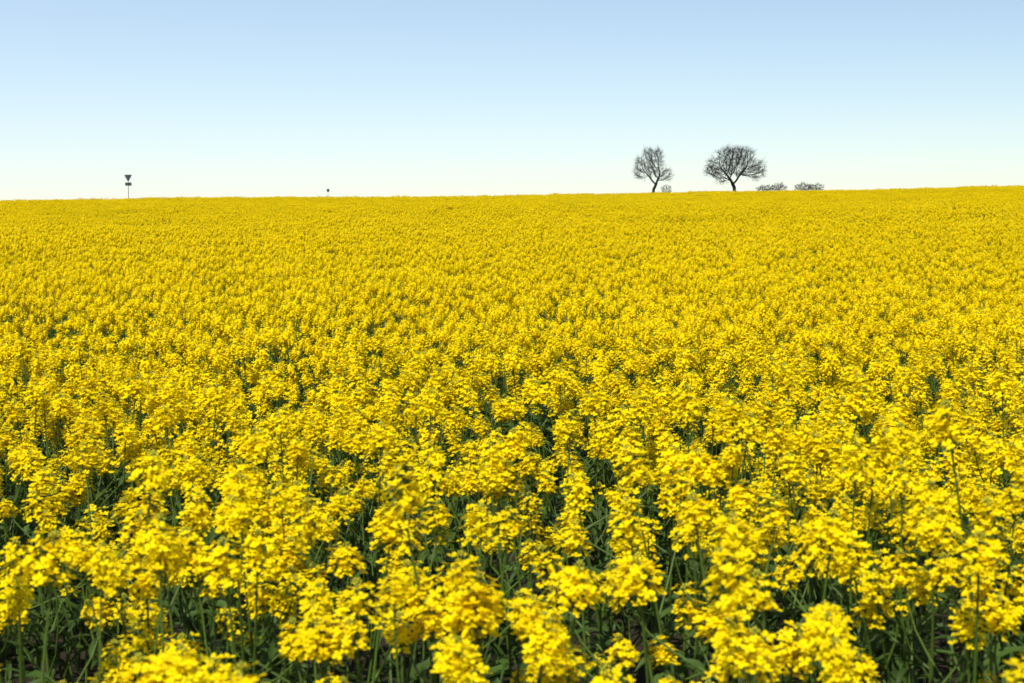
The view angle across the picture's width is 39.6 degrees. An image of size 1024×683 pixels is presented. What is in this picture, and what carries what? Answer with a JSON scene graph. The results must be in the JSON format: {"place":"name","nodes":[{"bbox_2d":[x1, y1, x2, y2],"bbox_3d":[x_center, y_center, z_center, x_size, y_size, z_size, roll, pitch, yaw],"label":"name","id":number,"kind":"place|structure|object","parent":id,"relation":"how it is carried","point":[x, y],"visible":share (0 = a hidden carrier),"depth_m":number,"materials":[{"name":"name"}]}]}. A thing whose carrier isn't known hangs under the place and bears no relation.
{"place":"outdoors","nodes":[
{"label":"outdoors","id":0,"kind":"place"},
{"bbox_2d":[0,210,1023,543],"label":"rape field","id":1,"kind":"structure","parent":0,"point":[316,302],"depth_m":14.24,"materials":[{"name":"yellow plant"}]},
{"bbox_2d":[0,184,1023,247],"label":"rape field","id":2,"kind":"structure","parent":0,"point":[620,208],"depth_m":64.95,"materials":[{"name":"yellow plant"}]},
{"bbox_2d":[0,319,1023,682],"bbox_3d":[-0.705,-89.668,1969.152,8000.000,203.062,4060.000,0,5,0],"label":"ground","id":3,"kind":"structure","parent":0,"point":[638,675],"depth_m":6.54,"materials":[{"name":"yellow plant"}]},
{"bbox_2d":[124,175,131,197],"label":"give way sign","id":4,"kind":"object","parent":3,"relation":"on","point":[128,183],"visible":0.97,"depth_m":176.97,"materials":[{"name":"grey"}]},
{"bbox_2d":[630,146,673,193],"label":"tree","id":5,"kind":"object","parent":3,"relation":"on","point":[650,172],"visible":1,"depth_m":327.73,"materials":[{"name":"grey plant"}]},
{"bbox_2d":[660,185,670,191],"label":"shrub","id":6,"kind":"object","parent":3,"relation":"on","point":[666,188],"visible":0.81,"depth_m":343.01,"materials":[{"name":"grey plant"}]},
{"bbox_2d":[702,144,767,191],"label":"tree","id":7,"kind":"object","parent":3,"relation":"on","point":[731,162],"visible":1,"depth_m":327.13,"materials":[{"name":"brown plant"}]},
{"bbox_2d":[756,183,773,190],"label":"shrub","id":8,"kind":"object","parent":3,"relation":"on","point":[769,188],"visible":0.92,"depth_m":330.99,"materials":[{"name":"grey plant"}]},
{"bbox_2d":[772,182,786,190],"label":"shrub","id":9,"kind":"object","parent":3,"relation":"on","point":[781,186],"visible":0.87,"depth_m":331.87,"materials":[{"name":"grey plant"}]},
{"bbox_2d":[794,182,811,190],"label":"shrub","id":10,"kind":"object","parent":3,"relation":"on","point":[804,187],"visible":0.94,"depth_m":331.14,"materials":[{"name":"grey plant"}]},
{"bbox_2d":[807,183,824,189],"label":"shrub","id":11,"kind":"object","parent":3,"relation":"on","point":[813,187],"visible":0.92,"depth_m":331.88,"materials":[{"name":"grey plant"}]},
{"bbox_2d":[0,0,1023,200],"label":"sky","id":12,"kind":"structure","parent":0,"point":[187,98],"materials":[{"name":"blue"}]}
]}

